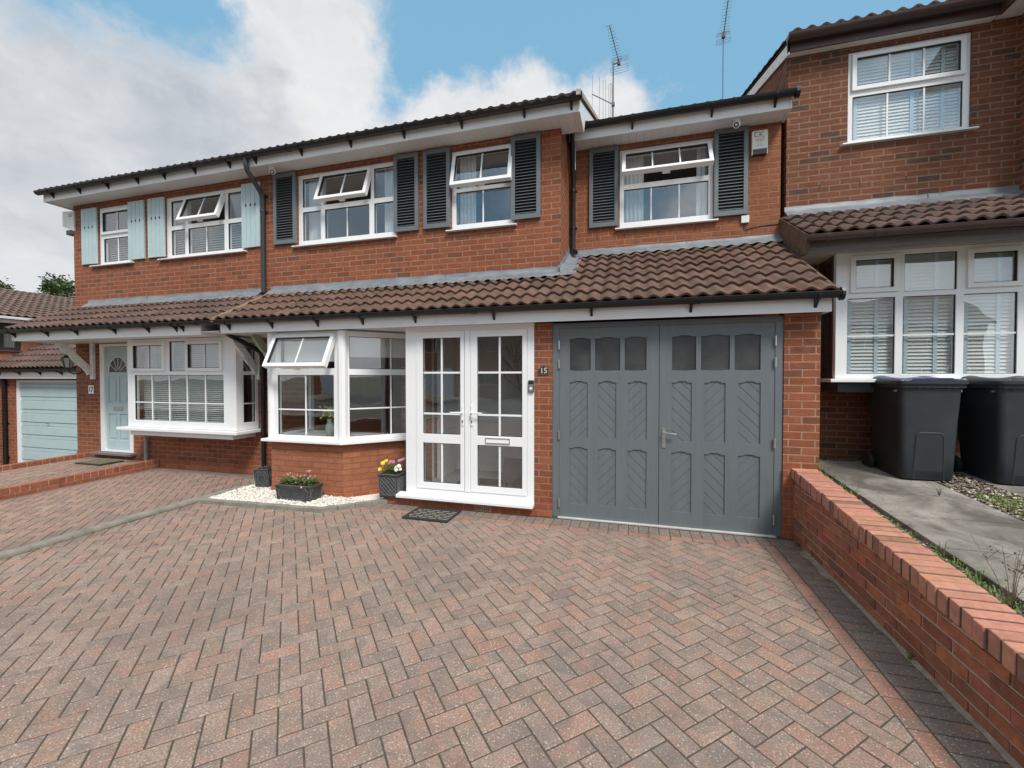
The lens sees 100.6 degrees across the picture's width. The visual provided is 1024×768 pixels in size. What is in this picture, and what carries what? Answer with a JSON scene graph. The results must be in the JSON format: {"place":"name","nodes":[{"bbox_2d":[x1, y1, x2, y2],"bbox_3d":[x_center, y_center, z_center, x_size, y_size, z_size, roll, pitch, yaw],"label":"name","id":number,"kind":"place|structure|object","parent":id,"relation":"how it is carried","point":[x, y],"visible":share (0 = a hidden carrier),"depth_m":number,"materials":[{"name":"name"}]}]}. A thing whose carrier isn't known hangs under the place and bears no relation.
{"place":"outdoors","nodes":[
{"label":"outdoors","id":0,"kind":"place"},
{"bbox_2d":[0,343,77,464],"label":"garage","id":1,"kind":"structure","parent":0,"point":[38,408],"depth_m":9.66,"materials":[{"name":"red brick"}]},
{"bbox_2d":[20,382,77,461],"bbox_3d":[-10.422,0.999,9.577,1.960,2.068,0.080,0,1,16],"label":"garage door","id":2,"kind":"structure","parent":1,"relation":"in","point":[49,409],"depth_m":9.59,"materials":[{"name":"blue paint"}]},
{"bbox_2d":[0,467,254,551],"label":"side driveway","id":3,"kind":"structure","parent":0,"point":[16,513],"depth_m":5.42,"materials":[{"name":"brown brick"}]},
{"bbox_2d":[0,459,158,499],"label":"brick edging","id":4,"kind":"object","parent":3,"relation":"on","point":[13,491],"visible":0.82,"depth_m":6.18,"materials":[{"name":"red brick"}]},
{"bbox_2d":[0,153,267,474],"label":"semi detached house","id":5,"kind":"structure","parent":0,"point":[169,261],"depth_m":7.09,"materials":[{"name":"red brick"}]},
{"bbox_2d":[62,211,75,236],"bbox_3d":[-8.263,-3.023,8.029,0.310,0.424,0.203,0,1,16],"label":"alarm box","id":6,"kind":"object","parent":5,"relation":"attached to","point":[68,219],"visible":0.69,"depth_m":7.93,"materials":[{"name":"beige plastic"}]},
{"bbox_2d":[60,355,84,373],"bbox_3d":[-7.970,-0.370,7.735,0.193,0.391,0.356,0,1,16],"label":"wall lantern","id":7,"kind":"object","parent":5,"relation":"attached to","point":[67,362],"depth_m":7.62,"materials":[{"name":"black plastic"}]},
{"bbox_2d":[88,385,93,393],"bbox_3d":[-7.793,0.104,7.872,0.140,0.153,0.012,0,1,16],"label":"house number","id":8,"kind":"object","parent":5,"relation":"attached to","point":[90,389],"visible":1,"depth_m":7.87,"materials":[{"name":"white plastic"}]},
{"bbox_2d":[89,205,134,266],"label":"window","id":9,"kind":"structure","parent":5,"relation":"in","point":[105,235],"depth_m":7.74,"materials":[{"name":"white plastic"}]},
{"bbox_2d":[105,347,129,449],"bbox_3d":[-7.144,0.258,7.734,0.631,1.865,0.050,0,1,16],"label":"front door","id":10,"kind":"structure","parent":5,"relation":"in","point":[116,357],"depth_m":7.73,"materials":[{"name":"blue paint"}]},
{"bbox_2d":[138,346,156,418],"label":"bay side window","id":11,"kind":"structure","parent":5,"relation":"in","point":[138,346],"depth_m":7.37,"materials":[{"name":"white plastic"}]},
{"bbox_2d":[127,337,240,430],"bbox_3d":[-5.261,-0.007,6.818,2.295,1.433,0.196,0,1,16],"label":"bay window","id":12,"kind":"structure","parent":5,"relation":"in","point":[213,396],"depth_m":6.81,"materials":[{"name":"white plastic"}]},
{"bbox_2d":[157,187,246,260],"bbox_3d":[-5.167,-2.660,7.094,1.900,1.068,0.324,0,1,16],"label":"window","id":13,"kind":"structure","parent":5,"relation":"in","point":[225,195],"depth_m":7.11,"materials":[{"name":"white plastic"}]},
{"bbox_2d":[239,337,258,430],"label":"bay side window","id":14,"kind":"structure","parent":5,"relation":"in","point":[253,424],"depth_m":6.70,"materials":[{"name":"white plastic"}]},
{"bbox_2d":[209,483,383,506],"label":"white gravel","id":15,"kind":"structure","parent":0,"point":[254,494],"depth_m":5.41,"materials":[{"name":"white gravel"}]},
{"bbox_2d":[253,466,271,486],"bbox_3d":[-3.489,1.313,6.033,0.232,0.264,0.226,0,1,9],"label":"planter","id":16,"kind":"object","parent":15,"relation":"on","point":[263,477],"visible":0.79,"depth_m":5.93,"materials":[{"name":"stone"}]},
{"bbox_2d":[197,498,387,512],"bbox_3d":[-2.739,1.474,5.146,2.376,0.073,0.450,0,1,0],"label":"gravel edging","id":17,"kind":"object","parent":15,"relation":"on","point":[284,507],"visible":0.88,"depth_m":5.11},
{"bbox_2d":[275,481,322,501],"bbox_3d":[-2.704,1.359,5.407,0.538,0.193,0.252,0,1,16],"label":"planter","id":18,"kind":"object","parent":15,"relation":"on","point":[295,492],"visible":0.91,"depth_m":5.31,"materials":[{"name":"stone"}]},
{"bbox_2d":[276,470,318,487],"bbox_3d":[-2.739,1.186,5.404,0.558,0.198,0.240,0,1,16],"label":"flowering plant","id":19,"kind":"object","parent":18,"relation":"in","point":[304,479],"visible":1,"depth_m":5.38,"materials":[{"name":"green plant"}]},
{"bbox_2d":[0,0,945,296],"label":"sky","id":20,"kind":"structure","parent":0,"point":[90,89],"materials":[{"name":"blue"}]},
{"bbox_2d":[457,478,502,485],"bbox_3d":[-0.422,1.319,5.679,0.600,0.012,0.450,0,1,16],"label":"door mat","id":21,"kind":"object","parent":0,"point":[486,481],"depth_m":5.67,"materials":[{"name":"black rubber"}]},
{"bbox_2d":[0,502,1012,767],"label":"driveway","id":22,"kind":"structure","parent":0,"point":[100,567],"depth_m":2.44,"materials":[{"name":"brown brick"}]},
{"bbox_2d":[402,506,460,522],"bbox_3d":[-0.910,1.482,4.843,0.550,0.017,0.400,0,1,16],"label":"door mat","id":23,"kind":"object","parent":22,"relation":"on","point":[433,514],"depth_m":4.82,"materials":[{"name":"black rubber"}]},
{"bbox_2d":[2,470,1007,596],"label":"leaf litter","id":24,"kind":"object","parent":22,"relation":"on","point":[791,545],"visible":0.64,"depth_m":3.68,"materials":[{"name":"brown plant"}]},
{"bbox_2d":[800,548,1022,767],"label":"dirt","id":25,"kind":"structure","parent":22,"relation":"on","point":[997,746],"depth_m":2.24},
{"bbox_2d":[502,458,521,486],"bbox_3d":[0.119,1.110,5.295,0.389,0.445,0.487,0,1,16],"label":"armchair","id":26,"kind":"object","parent":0,"point":[512,470],"visible":0.49,"depth_m":5.09,"materials":[{"name":"grey fabric"}]},
{"bbox_2d":[819,458,861,461],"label":"path gravel","id":27,"kind":"structure","parent":0,"point":[844,459],"depth_m":5.27,"materials":[{"name":"grey gravel"}]},
{"bbox_2d":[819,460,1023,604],"bbox_3d":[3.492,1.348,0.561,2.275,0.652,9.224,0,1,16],"label":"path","id":28,"kind":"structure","parent":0,"point":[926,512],"depth_m":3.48,"materials":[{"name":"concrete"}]},
{"bbox_2d":[862,376,968,480],"bbox_3d":[4.361,0.442,4.686,0.616,1.108,0.846,0,1,16],"label":"wheelie bin","id":29,"kind":"object","parent":28,"relation":"on","point":[914,422],"visible":0.84,"depth_m":4.37,"materials":[{"name":"plastic"}]},
{"bbox_2d":[931,486,945,495],"bbox_3d":[3.956,0.994,3.935,0.107,0.096,0.113,1,1,32],"label":"weed","id":30,"kind":"object","parent":28,"relation":"on","point":[939,490],"visible":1,"depth_m":3.94,"materials":[{"name":"green plant"}]},
{"bbox_2d":[953,376,1023,484],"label":"wheelie bin","id":31,"kind":"object","parent":28,"relation":"on","point":[990,425],"visible":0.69,"depth_m":4.27,"materials":[{"name":"plastic"}]},
{"bbox_2d":[831,479,1023,616],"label":"raised soil","id":32,"kind":"structure","parent":0,"point":[899,527],"depth_m":2.98,"materials":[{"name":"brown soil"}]},
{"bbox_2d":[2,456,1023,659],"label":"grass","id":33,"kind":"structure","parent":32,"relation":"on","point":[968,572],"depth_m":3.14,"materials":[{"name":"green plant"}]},
{"bbox_2d":[934,539,952,557],"bbox_3d":[2.925,1.118,2.870,0.125,0.137,0.141,0,1,16],"label":"weed","id":34,"kind":"object","parent":32,"relation":"on","point":[941,548],"visible":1,"depth_m":2.88,"materials":[{"name":"green plant"}]},
{"bbox_2d":[971,535,1023,609],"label":"weed","id":35,"kind":"object","parent":32,"relation":"on","point":[1013,599],"visible":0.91,"depth_m":2.33,"materials":[{"name":"green plant"}]},
{"bbox_2d":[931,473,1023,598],"bbox_3d":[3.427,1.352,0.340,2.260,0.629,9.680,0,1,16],"label":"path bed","id":36,"kind":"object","parent":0,"point":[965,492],"depth_m":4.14,"materials":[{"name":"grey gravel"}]},
{"bbox_2d":[933,471,1023,519],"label":"path gravel","id":37,"kind":"structure","parent":36,"relation":"on","point":[973,482],"depth_m":4.06,"materials":[{"name":"grey gravel"}]},
{"bbox_2d":[1000,503,1015,511],"bbox_3d":[4.166,1.041,3.569,0.125,0.115,0.152,0,1,16],"label":"weed","id":38,"kind":"object","parent":37,"relation":"on","point":[1008,508],"visible":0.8,"depth_m":3.56,"materials":[{"name":"green plant"}]},
{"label":"ground","id":39,"kind":"structure","parent":0,"visible":0},
{"bbox_2d":[0,276,48,294],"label":"tree","id":40,"kind":"object","parent":39,"relation":"on","point":[5,286],"visible":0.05,"depth_m":26.16,"materials":[{"name":"green plant"}]},
{"bbox_2d":[0,288,74,382],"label":"brick house","id":41,"kind":"structure","parent":39,"relation":"on","point":[17,307],"depth_m":10.87,"materials":[{"name":"brick"}]},
{"bbox_2d":[0,322,23,351],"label":"window","id":42,"kind":"structure","parent":41,"relation":"in","point":[6,343],"depth_m":10.19,"materials":[{"name":"white glass"}]},
{"bbox_2d":[38,272,74,297],"bbox_3d":[-22.122,-2.236,22.936,4.388,8.048,5.967,-1,1,-34],"label":"tree","id":43,"kind":"object","parent":39,"relation":"on","point":[56,286],"visible":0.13,"depth_m":20.44,"materials":[{"name":"green plant"}]},
{"bbox_2d":[0,482,254,559],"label":"kerb","id":44,"kind":"structure","parent":39,"relation":"on","point":[39,544],"depth_m":4.42,"materials":[{"name":"grey concrete"}]},
{"bbox_2d":[210,85,845,539],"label":"semi detached house","id":45,"kind":"structure","parent":39,"relation":"on","point":[632,285],"depth_m":5.48,"materials":[{"name":"red brick"}]},
{"bbox_2d":[269,166,275,174],"bbox_3d":[-3.643,-3.238,6.466,0.099,0.103,0.100,0,1,16],"label":"security camera","id":46,"kind":"object","parent":45,"relation":"attached to","point":[272,170],"visible":1,"depth_m":6.43,"materials":[{"name":"white plastic"}]},
{"bbox_2d":[281,376,313,433],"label":"window","id":47,"kind":"structure","parent":45,"relation":"in","point":[310,379],"depth_m":6.47,"materials":[{"name":"white plastic"}]},
{"bbox_2d":[262,331,337,440],"bbox_3d":[-2.761,0.023,5.549,1.100,1.420,0.294,0,1,16],"label":"window","id":48,"kind":"structure","parent":45,"relation":"in","point":[309,368],"depth_m":5.59,"materials":[{"name":"white plastic"}]},
{"bbox_2d":[319,406,333,435],"bbox_3d":[-2.549,0.508,5.878,0.242,0.417,0.120,0,1,16],"label":"vase of flowers","id":49,"kind":"object","parent":45,"relation":"on","point":[329,428],"visible":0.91,"depth_m":5.85,"materials":[{"name":"ceramic"}]},
{"bbox_2d":[291,162,397,247],"bbox_3d":[-2.503,-2.657,6.356,1.810,1.108,0.367,0,1,16],"label":"window","id":50,"kind":"structure","parent":45,"relation":"in","point":[317,210],"depth_m":6.35,"materials":[{"name":"white plastic"}]},
{"bbox_2d":[348,331,405,440],"bbox_3d":[-1.697,0.019,5.787,1.085,1.420,0.070,-1,1,-31],"label":"window","id":51,"kind":"structure","parent":45,"relation":"in","point":[390,372],"depth_m":5.67,"materials":[{"name":"white plastic"}]},
{"bbox_2d":[378,470,405,497],"bbox_3d":[-1.502,1.260,5.371,0.289,0.293,0.269,0,1,16],"label":"planter","id":52,"kind":"object","parent":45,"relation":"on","point":[391,484],"visible":0.81,"depth_m":5.26,"materials":[{"name":"plastic"}]},
{"bbox_2d":[378,457,404,473],"bbox_3d":[-1.504,1.024,5.365,0.308,0.188,0.233,0,1,16],"label":"flowering plant","id":53,"kind":"object","parent":52,"relation":"on","point":[396,468],"visible":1,"depth_m":5.32,"materials":[{"name":"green plant"}]},
{"bbox_2d":[416,331,464,490],"bbox_3d":[-0.871,0.322,5.124,0.630,1.908,0.126,0,1,16],"label":"porch door","id":54,"kind":"structure","parent":45,"relation":"in","point":[422,437],"depth_m":5.14,"materials":[{"name":"white plastic"}]},
{"bbox_2d":[446,143,516,232],"bbox_3d":[-0.402,-2.647,5.782,1.005,1.108,0.326,0,1,16],"label":"window","id":55,"kind":"structure","parent":45,"relation":"in","point":[468,181],"depth_m":5.79,"materials":[{"name":"white plastic"}]},
{"bbox_2d":[470,329,526,495],"bbox_3d":[-0.162,0.325,4.923,0.685,1.908,0.126,0,1,16],"label":"porch door","id":56,"kind":"structure","parent":45,"relation":"in","point":[476,439],"depth_m":4.94,"materials":[{"name":"white plastic"}]},
{"bbox_2d":[488,344,521,394],"bbox_3d":[0.268,0.394,5.804,1.044,1.850,0.704,0,1,-24],"label":"blossom branch","id":57,"kind":"object","parent":45,"relation":"on","point":[510,366],"visible":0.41,"depth_m":5.61,"materials":[{"name":"brown plant"}]},
{"bbox_2d":[528,380,533,391],"bbox_3d":[0.215,0.026,4.808,0.064,0.136,0.029,0,1,16],"label":"doorbell","id":58,"kind":"object","parent":45,"relation":"attached to","point":[530,385],"visible":1,"depth_m":4.80,"materials":[{"name":"black plastic"}]},
{"bbox_2d":[538,365,548,374],"bbox_3d":[0.353,-0.156,4.777,0.132,0.105,0.011,0,1,16],"label":"house number","id":59,"kind":"object","parent":45,"relation":"attached to","point":[543,370],"visible":1,"depth_m":4.77,"materials":[{"name":"black metal"}]},
{"bbox_2d":[558,325,658,524],"bbox_3d":[1.034,0.434,4.630,1.065,2.102,0.053,0,1,14],"label":"garage door","id":60,"kind":"structure","parent":45,"relation":"in","point":[608,434],"depth_m":4.62,"materials":[{"name":"grey paint"}]},
{"bbox_2d":[592,24,628,116],"bbox_3d":[1.883,-5.801,8.270,0.723,1.772,1.095,0,1,16],"label":"tv aerial","id":61,"kind":"object","parent":45,"relation":"attached to","point":[618,64],"visible":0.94,"depth_m":8.66,"materials":[{"name":"grey metal"}]},
{"bbox_2d":[615,138,718,230],"bbox_3d":[2.104,-2.742,5.839,1.335,1.130,0.463,0,1,16],"label":"window","id":62,"kind":"structure","parent":45,"relation":"in","point":[632,169],"depth_m":5.90,"materials":[{"name":"white plastic"}]},
{"bbox_2d":[658,322,776,534],"bbox_3d":[2.066,0.440,4.318,1.080,2.102,0.106,0,1,16],"label":"garage door","id":63,"kind":"structure","parent":45,"relation":"in","point":[717,442],"depth_m":4.33,"materials":[{"name":"grey paint"}]},
{"bbox_2d":[716,0,731,98],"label":"tv aerial","id":64,"kind":"object","parent":45,"relation":"attached to","point":[724,32],"visible":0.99,"depth_m":8.08,"materials":[{"name":"grey metal"}]},
{"bbox_2d":[732,118,740,128],"bbox_3d":[2.868,-3.318,5.427,0.099,0.103,0.102,0,1,16],"label":"security camera","id":65,"kind":"object","parent":45,"relation":"attached to","point":[736,122],"visible":1,"depth_m":5.40,"materials":[{"name":"white plastic"}]},
{"bbox_2d":[751,129,767,156],"bbox_3d":[3.201,-3.115,5.500,0.183,0.307,0.056,0,1,16],"label":"alarm box","id":66,"kind":"object","parent":45,"relation":"attached to","point":[759,142],"visible":1,"depth_m":5.48,"materials":[{"name":"beige plastic"}]},
{"bbox_2d":[741,215,779,229],"bbox_3d":[3.232,-2.114,5.527,0.458,0.185,0.029,0,1,16],"label":"junction box","id":67,"kind":"object","parent":45,"relation":"attached to","point":[744,219],"visible":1,"depth_m":5.56,"materials":[{"name":"beige plastic"}]},
{"bbox_2d":[741,0,1023,461],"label":"brick house","id":68,"kind":"structure","parent":39,"relation":"on","point":[902,178],"depth_m":4.92,"materials":[{"name":"brick"}]},
{"bbox_2d":[819,256,833,378],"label":"bay side window","id":69,"kind":"structure","parent":68,"relation":"in","point":[824,266],"depth_m":5.28,"materials":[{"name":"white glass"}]},
{"bbox_2d":[841,32,979,146],"bbox_3d":[4.737,-3.520,5.120,1.335,1.150,0.164,0,1,16],"label":"window","id":70,"kind":"structure","parent":68,"relation":"in","point":[940,121],"depth_m":5.14,"materials":[{"name":"white plastic"}]},
{"bbox_2d":[832,241,1023,378],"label":"bay window","id":71,"kind":"structure","parent":68,"relation":"in","point":[958,314],"depth_m":4.73,"materials":[{"name":"white plastic"}]},
{"bbox_2d":[791,468,1023,767],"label":"retaining wall","id":72,"kind":"structure","parent":39,"relation":"on","point":[959,634],"depth_m":2.29,"materials":[{"name":"brick"}]},
{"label":"terrace bed","id":73,"kind":"structure","parent":0,"visible":0},
{"bbox_2d":[0,457,142,487],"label":"terrace","id":74,"kind":"structure","parent":73,"relation":"on","point":[12,477],"depth_m":6.70,"materials":[{"name":"brown brick"}]},
{"bbox_2d":[0,452,90,470],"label":"brick edging","id":75,"kind":"object","parent":74,"relation":"on","point":[41,461],"visible":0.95,"depth_m":7.18,"materials":[{"name":"red brick"}]},
{"bbox_2d":[75,459,123,465],"bbox_3d":[-7.065,1.337,7.289,0.600,0.023,0.360,0,1,16],"label":"door mat","id":76,"kind":"object","parent":74,"relation":"on","point":[98,462],"depth_m":7.22,"materials":[{"name":"black rubber"}]}
]}

